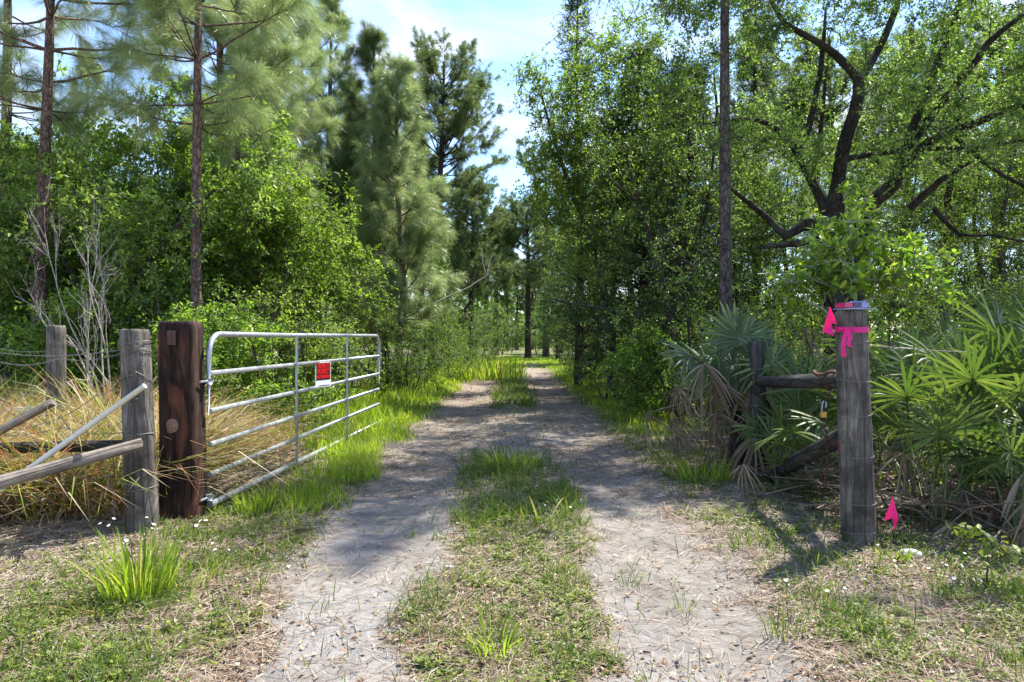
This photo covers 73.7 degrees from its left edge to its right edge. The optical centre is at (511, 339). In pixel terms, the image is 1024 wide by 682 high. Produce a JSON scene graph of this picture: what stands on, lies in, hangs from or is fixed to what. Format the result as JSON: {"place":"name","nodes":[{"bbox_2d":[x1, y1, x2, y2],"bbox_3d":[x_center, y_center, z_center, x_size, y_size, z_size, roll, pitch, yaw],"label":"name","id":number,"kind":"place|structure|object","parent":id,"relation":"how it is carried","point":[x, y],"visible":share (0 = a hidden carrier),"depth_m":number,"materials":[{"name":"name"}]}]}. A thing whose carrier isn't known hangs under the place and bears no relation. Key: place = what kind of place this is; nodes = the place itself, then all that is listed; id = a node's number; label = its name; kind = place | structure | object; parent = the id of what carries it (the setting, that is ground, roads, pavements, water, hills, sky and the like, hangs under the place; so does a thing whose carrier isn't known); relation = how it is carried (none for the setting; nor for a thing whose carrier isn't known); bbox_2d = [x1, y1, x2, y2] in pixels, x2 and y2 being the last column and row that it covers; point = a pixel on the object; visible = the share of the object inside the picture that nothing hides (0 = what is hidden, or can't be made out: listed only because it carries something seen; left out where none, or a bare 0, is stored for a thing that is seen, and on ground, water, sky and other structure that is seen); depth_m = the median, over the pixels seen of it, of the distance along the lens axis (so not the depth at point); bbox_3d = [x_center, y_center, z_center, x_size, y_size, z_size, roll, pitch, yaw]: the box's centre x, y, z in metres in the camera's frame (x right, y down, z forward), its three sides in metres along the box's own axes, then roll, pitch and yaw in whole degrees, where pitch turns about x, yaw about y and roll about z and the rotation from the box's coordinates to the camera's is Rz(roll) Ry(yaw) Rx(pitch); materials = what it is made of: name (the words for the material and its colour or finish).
{"place":"outdoors","nodes":[
{"label":"outdoors","id":0,"kind":"place"},
{"bbox_2d":[0,358,443,525],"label":"dry grass","id":1,"kind":"structure","parent":0,"point":[60,496],"depth_m":5.20,"materials":[{"name":"plant"}]},
{"bbox_2d":[206,354,724,529],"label":"grass","id":2,"kind":"structure","parent":0,"point":[381,411],"depth_m":8.82,"materials":[{"name":"plant"}]},
{"bbox_2d":[0,343,1023,681],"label":"ground","id":3,"kind":"structure","parent":0,"point":[636,541],"depth_m":3.78,"materials":[{"name":"sand"}]},
{"bbox_2d":[0,277,75,397],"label":"leafy shrub","id":4,"kind":"object","parent":3,"relation":"on","point":[10,313],"visible":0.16,"depth_m":10.65,"materials":[{"name":"green plant"}]},
{"bbox_2d":[0,0,99,375],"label":"pine tree","id":5,"kind":"object","parent":3,"relation":"on","point":[8,113],"visible":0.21,"depth_m":14.08,"materials":[{"name":"green plant"}]},
{"bbox_2d":[0,126,109,392],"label":"broadleaf tree","id":6,"kind":"object","parent":3,"relation":"on","point":[7,148],"visible":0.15,"depth_m":11.22,"materials":[{"name":"green plant"}]},
{"bbox_2d":[46,325,66,427],"bbox_3d":[-4.472,0.688,6.699,0.174,1.662,0.175,0,0,0],"label":"fence post","id":7,"kind":"object","parent":3,"relation":"on","point":[55,336],"visible":0.51,"depth_m":6.63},
{"bbox_2d":[7,170,127,405],"bbox_3d":[-5.209,-0.444,8.049,1.480,3.491,1.167,0,0,0],"label":"bare shrub","id":8,"kind":"object","parent":3,"relation":"on","point":[100,323],"visible":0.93,"depth_m":8.18,"materials":[{"name":"plant"}]},
{"bbox_2d":[0,384,146,492],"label":"pole","id":9,"kind":"object","parent":3,"relation":"on","point":[91,424],"visible":0.77,"depth_m":4.10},
{"bbox_2d":[0,277,157,403],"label":"leafy shrub","id":10,"kind":"object","parent":3,"relation":"on","point":[73,307],"visible":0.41,"depth_m":9.43,"materials":[{"name":"green plant"}]},
{"bbox_2d":[0,51,171,386],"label":"broadleaf tree","id":11,"kind":"object","parent":3,"relation":"on","point":[94,160],"visible":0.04,"depth_m":13.63,"materials":[{"name":"green plant"}]},
{"bbox_2d":[51,45,124,206],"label":"pine tree","id":12,"kind":"object","parent":3,"relation":"on","point":[80,73],"visible":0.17,"depth_m":23.77,"materials":[{"name":"green plant"}]},
{"bbox_2d":[0,0,240,394],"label":"pine tree","id":13,"kind":"object","parent":3,"relation":"on","point":[48,86],"visible":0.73,"depth_m":10.82,"materials":[{"name":"green plant"}]},
{"bbox_2d":[59,513,211,606],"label":"grass clump","id":14,"kind":"object","parent":3,"relation":"on","point":[130,580],"visible":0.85,"depth_m":3.22,"materials":[{"name":"plant"}]},
{"bbox_2d":[118,329,159,533],"bbox_3d":[-2.399,0.731,4.399,0.248,1.602,0.206,0,0,0],"label":"fence post","id":15,"kind":"object","parent":3,"relation":"on","point":[138,421],"visible":0.85,"depth_m":4.32,"materials":[{"name":"wood"}]},
{"bbox_2d":[0,440,122,453],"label":"fence rail","id":16,"kind":"object","parent":15,"relation":"attached to","point":[85,448],"visible":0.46,"depth_m":4.59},
{"bbox_2d":[0,438,143,489],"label":"fence rail","id":17,"kind":"object","parent":15,"relation":"attached to","point":[21,476],"visible":1,"depth_m":3.96,"materials":[{"name":"grey wood"}]},
{"bbox_2d":[0,74,294,399],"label":"broadleaf tree","id":18,"kind":"object","parent":3,"relation":"on","point":[136,273],"visible":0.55,"depth_m":10.53,"materials":[{"name":"green plant"}]},
{"bbox_2d":[94,239,233,392],"bbox_3d":[-5.137,-0.062,10.047,2.107,2.703,2.888,0,0,5],"label":"leafy shrub","id":19,"kind":"object","parent":3,"relation":"on","point":[144,316],"visible":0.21,"depth_m":9.85,"materials":[{"name":"green plant"}]},
{"bbox_2d":[30,22,315,359],"bbox_3d":[-5.963,-2.234,12.081,4.892,6.977,3.657,0,0,0],"label":"broadleaf tree","id":20,"kind":"object","parent":3,"relation":"on","point":[180,168],"visible":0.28,"depth_m":11.80,"materials":[{"name":"green plant"}]},
{"bbox_2d":[158,321,207,521],"bbox_3d":[-2.303,0.709,4.775,0.274,1.677,0.271,0,0,-4],"label":"timber post","id":21,"kind":"object","parent":3,"relation":"on","point":[182,416],"visible":0.82,"depth_m":4.66,"materials":[{"name":"brown wood"}]},
{"bbox_2d":[199,331,379,507],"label":"farm gate","id":22,"kind":"structure","parent":21,"relation":"attached to","point":[208,380],"depth_m":6.08,"materials":[{"name":"metal"}]},
{"bbox_2d":[55,0,326,318],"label":"pine tree","id":23,"kind":"object","parent":3,"relation":"on","point":[268,13],"visible":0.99,"depth_m":10.14,"materials":[{"name":"green plant"}]},
{"bbox_2d":[139,294,277,413],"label":"leafy shrub","id":24,"kind":"object","parent":3,"relation":"on","point":[202,309],"visible":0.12,"depth_m":9.68,"materials":[{"name":"green plant"}]},
{"bbox_2d":[158,0,285,378],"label":"pine tree","id":25,"kind":"object","parent":3,"relation":"on","point":[220,55],"visible":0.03,"depth_m":16.58,"materials":[{"name":"green plant"}]},
{"bbox_2d":[140,0,344,398],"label":"pine tree","id":26,"kind":"object","parent":3,"relation":"on","point":[285,55],"visible":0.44,"depth_m":13.70,"materials":[{"name":"green plant"}]},
{"bbox_2d":[152,290,361,429],"bbox_3d":[-3.639,0.497,8.950,3.052,2.308,1.967,0,0,36],"label":"leafy shrub","id":27,"kind":"object","parent":3,"relation":"on","point":[222,347],"visible":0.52,"depth_m":8.91,"materials":[{"name":"green plant"}]},
{"bbox_2d":[207,238,343,402],"bbox_3d":[-3.982,-0.260,11.303,2.395,3.072,3.282,0,0,-25],"label":"leafy shrub","id":28,"kind":"object","parent":3,"relation":"on","point":[309,330],"visible":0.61,"depth_m":10.98,"materials":[{"name":"green plant"}]},
{"bbox_2d":[202,1,353,373],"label":"pine tree","id":29,"kind":"object","parent":3,"relation":"on","point":[302,32],"visible":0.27,"depth_m":16.80,"materials":[{"name":"green plant"}]},
{"bbox_2d":[159,148,398,404],"bbox_3d":[-4.229,-0.964,12.571,4.328,4.902,3.354,0,0,0],"label":"broadleaf tree","id":30,"kind":"object","parent":3,"relation":"on","point":[305,235],"visible":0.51,"depth_m":12.27,"materials":[{"name":"green plant"}]},
{"bbox_2d":[225,166,371,392],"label":"broadleaf tree","id":31,"kind":"object","parent":3,"relation":"on","point":[311,288],"visible":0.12,"depth_m":15.87,"materials":[{"name":"green plant"}]},
{"bbox_2d":[242,292,377,397],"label":"leafy shrub","id":32,"kind":"object","parent":3,"relation":"on","point":[311,305],"visible":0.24,"depth_m":12.95,"materials":[{"name":"green plant"}]},
{"bbox_2d":[238,274,392,411],"bbox_3d":[-3.055,0.112,10.576,2.494,2.334,1.820,0,0,30],"label":"leafy shrub","id":33,"kind":"object","parent":3,"relation":"on","point":[336,341],"visible":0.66,"depth_m":10.56,"materials":[{"name":"green plant"}]},
{"bbox_2d":[285,0,371,302],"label":"pine tree","id":34,"kind":"object","parent":3,"relation":"on","point":[335,15],"visible":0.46,"depth_m":19.69,"materials":[{"name":"green plant"}]},
{"bbox_2d":[285,162,396,379],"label":"broadleaf tree","id":35,"kind":"object","parent":3,"relation":"on","point":[343,214],"visible":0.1,"depth_m":18.58,"materials":[{"name":"green plant"}]},
{"bbox_2d":[313,18,443,381],"bbox_3d":[-4.181,-4.019,20.075,4.565,10.632,3.948,0,0,0],"label":"pine tree","id":36,"kind":"object","parent":3,"relation":"on","point":[372,37],"visible":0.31,"depth_m":19.66,"materials":[{"name":"green plant"}]},
{"bbox_2d":[349,322,451,397],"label":"leafy shrub","id":37,"kind":"object","parent":3,"relation":"on","point":[387,375],"visible":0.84,"depth_m":13.72,"materials":[{"name":"green plant"}]},
{"bbox_2d":[337,49,468,386],"bbox_3d":[-2.677,-2.865,16.580,3.309,8.324,3.841,0,0,0],"label":"pine tree","id":38,"kind":"object","parent":3,"relation":"on","point":[397,172],"visible":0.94,"depth_m":16.11,"materials":[{"name":"green plant"}]},
{"bbox_2d":[339,299,467,395],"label":"leafy shrub","id":39,"kind":"object","parent":3,"relation":"on","point":[402,370],"visible":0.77,"depth_m":14.49,"materials":[{"name":"green plant"}]},
{"bbox_2d":[377,220,461,363],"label":"broadleaf tree","id":40,"kind":"object","parent":3,"relation":"on","point":[438,274],"visible":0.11,"depth_m":25.88,"materials":[{"name":"green plant"}]},
{"bbox_2d":[374,306,468,389],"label":"leafy shrub","id":41,"kind":"object","parent":3,"relation":"on","point":[442,347],"visible":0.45,"depth_m":16.84,"materials":[{"name":"green plant"}]},
{"bbox_2d":[363,24,511,360],"bbox_3d":[-3.627,-6.973,33.708,6.688,16.530,7.192,0,0,25],"label":"pine tree","id":42,"kind":"object","parent":3,"relation":"on","point":[460,123],"visible":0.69,"depth_m":33.27,"materials":[{"name":"green plant"}]},
{"bbox_2d":[411,233,488,356],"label":"broadleaf tree","id":43,"kind":"object","parent":3,"relation":"on","point":[453,268],"visible":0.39,"depth_m":29.84,"materials":[{"name":"green plant"}]},
{"bbox_2d":[414,312,487,380],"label":"leafy shrub","id":44,"kind":"object","parent":3,"relation":"on","point":[467,356],"visible":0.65,"depth_m":20.69,"materials":[{"name":"green plant"}]},
{"bbox_2d":[435,166,515,362],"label":"pine tree","id":45,"kind":"object","parent":3,"relation":"on","point":[472,206],"visible":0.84,"depth_m":30.75,"materials":[{"name":"green plant"}]},
{"bbox_2d":[450,252,505,354],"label":"broadleaf tree","id":46,"kind":"object","parent":3,"relation":"on","point":[488,295],"visible":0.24,"depth_m":41.81,"materials":[{"name":"green plant"}]},
{"bbox_2d":[428,591,542,661],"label":"grass clump","id":47,"kind":"object","parent":3,"relation":"on","point":[505,642],"visible":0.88,"depth_m":2.75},
{"bbox_2d":[444,352,533,380],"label":"grass clump","id":48,"kind":"object","parent":3,"relation":"on","point":[492,372],"visible":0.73,"depth_m":21.43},
{"bbox_2d":[460,207,526,355],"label":"pine tree","id":49,"kind":"object","parent":3,"relation":"on","point":[505,280],"visible":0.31,"depth_m":51.81,"materials":[{"name":"green plant"}]},
{"bbox_2d":[0,377,1023,681],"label":"pine straw","id":50,"kind":"object","parent":3,"relation":"on","point":[42,525],"visible":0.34,"depth_m":3.52,"materials":[{"name":"plant"}]},
{"bbox_2d":[0,371,1023,681],"bbox_3d":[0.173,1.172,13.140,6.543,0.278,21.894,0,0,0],"label":"short grass","id":51,"kind":"structure","parent":3,"relation":"on","point":[560,489],"depth_m":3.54,"materials":[{"name":"plant"}]},
{"bbox_2d":[0,384,1023,681],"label":"fallen leaves","id":52,"kind":"object","parent":3,"relation":"on","point":[800,656],"visible":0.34,"depth_m":3.09,"materials":[{"name":"plant"}]},
{"bbox_2d":[63,279,974,348],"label":"distant woods","id":53,"kind":"object","parent":3,"relation":"on","point":[536,313],"depth_m":100.27,"materials":[{"name":"green plant"}]},
{"bbox_2d":[496,193,562,358],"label":"pine tree","id":54,"kind":"object","parent":3,"relation":"on","point":[512,236],"visible":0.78,"depth_m":43.54,"materials":[{"name":"green plant"}]},
{"bbox_2d":[500,133,572,357],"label":"pine tree","id":55,"kind":"object","parent":3,"relation":"on","point":[535,146],"visible":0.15,"depth_m":46.80,"materials":[{"name":"green plant"}]},
{"bbox_2d":[512,0,635,385],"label":"cedar tree","id":56,"kind":"object","parent":3,"relation":"on","point":[572,5],"visible":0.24,"depth_m":17.91,"materials":[{"name":"green plant"}]},
{"bbox_2d":[501,0,681,396],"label":"broadleaf tree","id":57,"kind":"object","parent":3,"relation":"on","point":[570,191],"visible":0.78,"depth_m":14.18,"materials":[{"name":"green plant"}]},
{"bbox_2d":[540,37,718,395],"bbox_3d":[2.744,-2.683,14.940,4.240,7.949,4.272,0,0,-27],"label":"cedar tree","id":58,"kind":"object","parent":3,"relation":"on","point":[636,285],"visible":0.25,"depth_m":14.70,"materials":[{"name":"green plant"}]},
{"bbox_2d":[579,318,698,418],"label":"leafy shrub","id":59,"kind":"object","parent":3,"relation":"on","point":[636,368],"visible":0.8,"depth_m":10.68,"materials":[{"name":"green plant"}]},
{"bbox_2d":[542,0,770,389],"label":"broadleaf tree","id":60,"kind":"object","parent":3,"relation":"on","point":[666,143],"visible":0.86,"depth_m":11.74,"materials":[{"name":"green plant"}]},
{"bbox_2d":[592,51,790,386],"bbox_3d":[3.543,-2.217,13.490,3.732,6.995,3.759,0,0,38],"label":"cedar tree","id":61,"kind":"object","parent":3,"relation":"on","point":[659,165],"visible":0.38,"depth_m":13.35,"materials":[{"name":"green plant"}]},
{"bbox_2d":[579,232,830,425],"bbox_3d":[2.966,-0.155,10.243,3.596,2.989,2.802,0,0,31],"label":"leafy shrub","id":62,"kind":"object","parent":3,"relation":"on","point":[687,333],"visible":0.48,"depth_m":10.39,"materials":[{"name":"green plant"}]},
{"bbox_2d":[657,447,752,483],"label":"grass clump","id":63,"kind":"object","parent":3,"relation":"on","point":[686,473],"visible":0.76,"depth_m":6.15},
{"bbox_2d":[591,9,864,315],"bbox_3d":[4.930,-3.385,17.067,3.999,9.321,6.903,0,0,-36],"label":"broadleaf tree","id":64,"kind":"object","parent":3,"relation":"on","point":[744,49],"visible":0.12,"depth_m":16.31,"materials":[{"name":"green plant"}]},
{"bbox_2d":[643,299,822,469],"bbox_3d":[2.126,0.510,6.835,1.785,1.816,1.234,0,0,0],"label":"palmetto","id":65,"kind":"object","parent":3,"relation":"on","point":[735,332],"visible":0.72,"depth_m":6.68,"materials":[{"name":"green plant"}]},
{"bbox_2d":[702,0,778,434],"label":"pine tree","id":66,"kind":"object","parent":3,"relation":"on","point":[725,264],"visible":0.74,"depth_m":8.94,"materials":[{"name":"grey plant"}]},
{"bbox_2d":[673,151,820,357],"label":"broadleaf tree","id":67,"kind":"object","parent":3,"relation":"on","point":[735,292],"visible":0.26,"depth_m":14.91,"materials":[{"name":"green plant"}]},
{"bbox_2d":[714,0,801,326],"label":"cedar tree","id":68,"kind":"object","parent":3,"relation":"on","point":[762,75],"visible":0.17,"depth_m":17.90,"materials":[{"name":"green plant"}]},
{"bbox_2d":[749,341,766,478],"bbox_3d":[2.253,0.792,6.260,0.168,1.562,0.168,0,0,0],"label":"fence post","id":69,"kind":"object","parent":3,"relation":"on","point":[757,354],"visible":0.51,"depth_m":6.20,"materials":[{"name":"wood"}]},
{"bbox_2d":[727,408,836,498],"bbox_3d":[2.201,1.079,5.873,0.983,1.031,1.338,0,0,0],"label":"palmetto","id":70,"kind":"object","parent":3,"relation":"on","point":[779,442],"visible":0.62,"depth_m":5.68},
{"bbox_2d":[667,326,906,479],"bbox_3d":[2.488,0.706,6.672,2.547,1.671,1.434,0,0,42],"label":"palmetto","id":71,"kind":"object","parent":3,"relation":"on","point":[726,419],"visible":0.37,"depth_m":6.53,"materials":[{"name":"green plant"}]},
{"bbox_2d":[760,428,837,481],"bbox_3d":[2.208,0.910,5.210,0.147,0.125,1.944,0,-19,5],"label":"brace log","id":72,"kind":"object","parent":3,"relation":"on","point":[812,452],"visible":0.79,"depth_m":4.99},
{"bbox_2d":[732,130,877,347],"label":"broadleaf tree","id":73,"kind":"object","parent":3,"relation":"on","point":[802,192],"visible":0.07,"depth_m":17.36,"materials":[{"name":"green plant"}]},
{"bbox_2d":[731,328,931,514],"bbox_3d":[2.693,0.833,5.601,1.891,1.892,1.847,0,0,0],"label":"palmetto","id":74,"kind":"object","parent":3,"relation":"on","point":[770,362],"visible":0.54,"depth_m":5.97,"materials":[{"name":"plant"}]},
{"bbox_2d":[640,0,1023,413],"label":"oak tree","id":75,"kind":"object","parent":3,"relation":"on","point":[909,152],"visible":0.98,"depth_m":10.09,"materials":[{"name":"green plant"}]},
{"bbox_2d":[757,253,930,373],"bbox_3d":[5.057,-0.064,10.537,2.888,2.703,2.107,0,0,32],"label":"leafy shrub","id":76,"kind":"object","parent":3,"relation":"on","point":[822,317],"visible":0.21,"depth_m":10.51,"materials":[{"name":"green plant"}]},
{"bbox_2d":[697,0,992,365],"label":"broadleaf tree","id":77,"kind":"object","parent":3,"relation":"on","point":[868,118],"visible":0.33,"depth_m":15.35,"materials":[{"name":"green plant"}]},
{"bbox_2d":[671,422,1023,534],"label":"palmetto litter","id":78,"kind":"object","parent":3,"relation":"on","point":[988,514],"visible":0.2,"depth_m":5.14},
{"bbox_2d":[834,310,877,546],"bbox_3d":[2.110,0.680,4.190,0.245,1.722,0.212,0,0,0],"label":"fence post","id":79,"kind":"object","parent":3,"relation":"on","point":[857,499],"visible":0.9,"depth_m":4.11,"materials":[{"name":"wood"}]},
{"bbox_2d":[754,373,836,388],"bbox_3d":[2.182,0.318,5.242,0.128,0.112,1.940,0,-4,4],"label":"fence rail","id":80,"kind":"object","parent":79,"relation":"attached to","point":[810,381],"visible":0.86,"depth_m":5.10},
{"bbox_2d":[749,176,964,330],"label":"sapling","id":81,"kind":"object","parent":3,"relation":"on","point":[812,268],"visible":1,"depth_m":6.44,"materials":[{"name":"green plant"}]},
{"bbox_2d":[793,139,932,336],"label":"broadleaf tree","id":82,"kind":"object","parent":3,"relation":"on","point":[871,314],"visible":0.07,"depth_m":18.56,"materials":[{"name":"green plant"}]},
{"bbox_2d":[785,331,1023,530],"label":"palmetto","id":83,"kind":"object","parent":3,"relation":"on","point":[1016,385],"visible":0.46,"depth_m":4.59,"materials":[{"name":"plant"}]},
{"bbox_2d":[787,300,1023,517],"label":"palmetto","id":84,"kind":"object","parent":3,"relation":"on","point":[908,376],"visible":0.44,"depth_m":4.99,"materials":[{"name":"plant"}]},
{"bbox_2d":[788,324,1022,488],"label":"palmetto","id":85,"kind":"object","parent":3,"relation":"on","point":[882,449],"visible":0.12,"depth_m":6.33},
{"bbox_2d":[821,254,1008,404],"bbox_3d":[6.248,-0.025,10.894,3.196,2.657,2.490,0,0,-9],"label":"leafy shrub","id":86,"kind":"object","parent":3,"relation":"on","point":[900,303],"visible":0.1,"depth_m":10.83,"materials":[{"name":"green plant"}]},
{"bbox_2d":[833,402,1023,572],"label":"palmetto","id":87,"kind":"object","parent":3,"relation":"on","point":[1007,448],"visible":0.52,"depth_m":4.37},
{"bbox_2d":[854,133,1006,341],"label":"broadleaf tree","id":88,"kind":"object","parent":3,"relation":"on","point":[904,220],"visible":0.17,"depth_m":17.62,"materials":[{"name":"green plant"}]},
{"bbox_2d":[852,0,1023,325],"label":"broadleaf tree","id":89,"kind":"object","parent":3,"relation":"on","point":[948,193],"visible":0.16,"depth_m":15.65,"materials":[{"name":"green plant"}]},
{"bbox_2d":[870,116,1023,344],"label":"broadleaf tree","id":90,"kind":"object","parent":3,"relation":"on","point":[1004,246],"visible":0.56,"depth_m":13.95,"materials":[{"name":"green plant"}]},
{"bbox_2d":[870,321,1023,516],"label":"palmetto","id":91,"kind":"object","parent":3,"relation":"on","point":[1009,364],"visible":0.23,"depth_m":4.91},
{"bbox_2d":[871,386,1023,545],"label":"palmetto","id":92,"kind":"object","parent":3,"relation":"on","point":[938,427],"visible":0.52,"depth_m":4.47,"materials":[{"name":"plant"}]},
{"bbox_2d":[894,280,1023,430],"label":"palmetto","id":93,"kind":"object","parent":3,"relation":"on","point":[978,340],"visible":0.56,"depth_m":5.17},
{"bbox_2d":[900,226,1023,349],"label":"leafy shrub","id":94,"kind":"object","parent":3,"relation":"on","point":[990,284],"visible":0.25,"depth_m":10.95,"materials":[{"name":"green plant"}]},
{"bbox_2d":[904,117,1023,331],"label":"broadleaf tree","id":95,"kind":"object","parent":3,"relation":"on","point":[993,198],"visible":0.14,"depth_m":16.57,"materials":[{"name":"green plant"}]},
{"bbox_2d":[904,279,1023,365],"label":"palmetto","id":96,"kind":"object","parent":3,"relation":"on","point":[1012,312],"visible":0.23,"depth_m":8.23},
{"bbox_2d":[912,24,1023,282],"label":"broadleaf tree","id":97,"kind":"object","parent":3,"relation":"on","point":[1016,214],"visible":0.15,"depth_m":16.02,"materials":[{"name":"green plant"}]},
{"bbox_2d":[929,425,1022,520],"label":"leafy plant","id":98,"kind":"object","parent":3,"relation":"on","point":[953,459],"visible":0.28,"depth_m":4.69,"materials":[{"name":"green plant"}]},
{"bbox_2d":[945,522,1023,581],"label":"leafy plant","id":99,"kind":"object","parent":3,"relation":"on","point":[971,532],"visible":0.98,"depth_m":3.44,"materials":[{"name":"green plant"}]},
{"bbox_2d":[1,352,1022,503],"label":"undergrowth grass","id":100,"kind":"structure","parent":0,"point":[941,480],"depth_m":7.27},
{"bbox_2d":[0,0,1023,336],"label":"sky","id":101,"kind":"structure","parent":0,"point":[505,31],"materials":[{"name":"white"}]},
{"bbox_2d":[751,25,908,216],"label":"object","id":102,"kind":"object","parent":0,"point":[783,71],"visible":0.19,"depth_m":25.14,"materials":[{"name":"green plant"}]},
{"bbox_2d":[853,23,988,349],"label":"tree","id":103,"kind":"object","parent":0,"point":[902,47],"visible":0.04,"depth_m":24.88,"materials":[{"name":"green plant"}]},
{"bbox_2d":[914,0,1023,310],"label":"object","id":104,"kind":"object","parent":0,"point":[973,38],"visible":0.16,"depth_m":26.81,"materials":[{"name":"green plant"}]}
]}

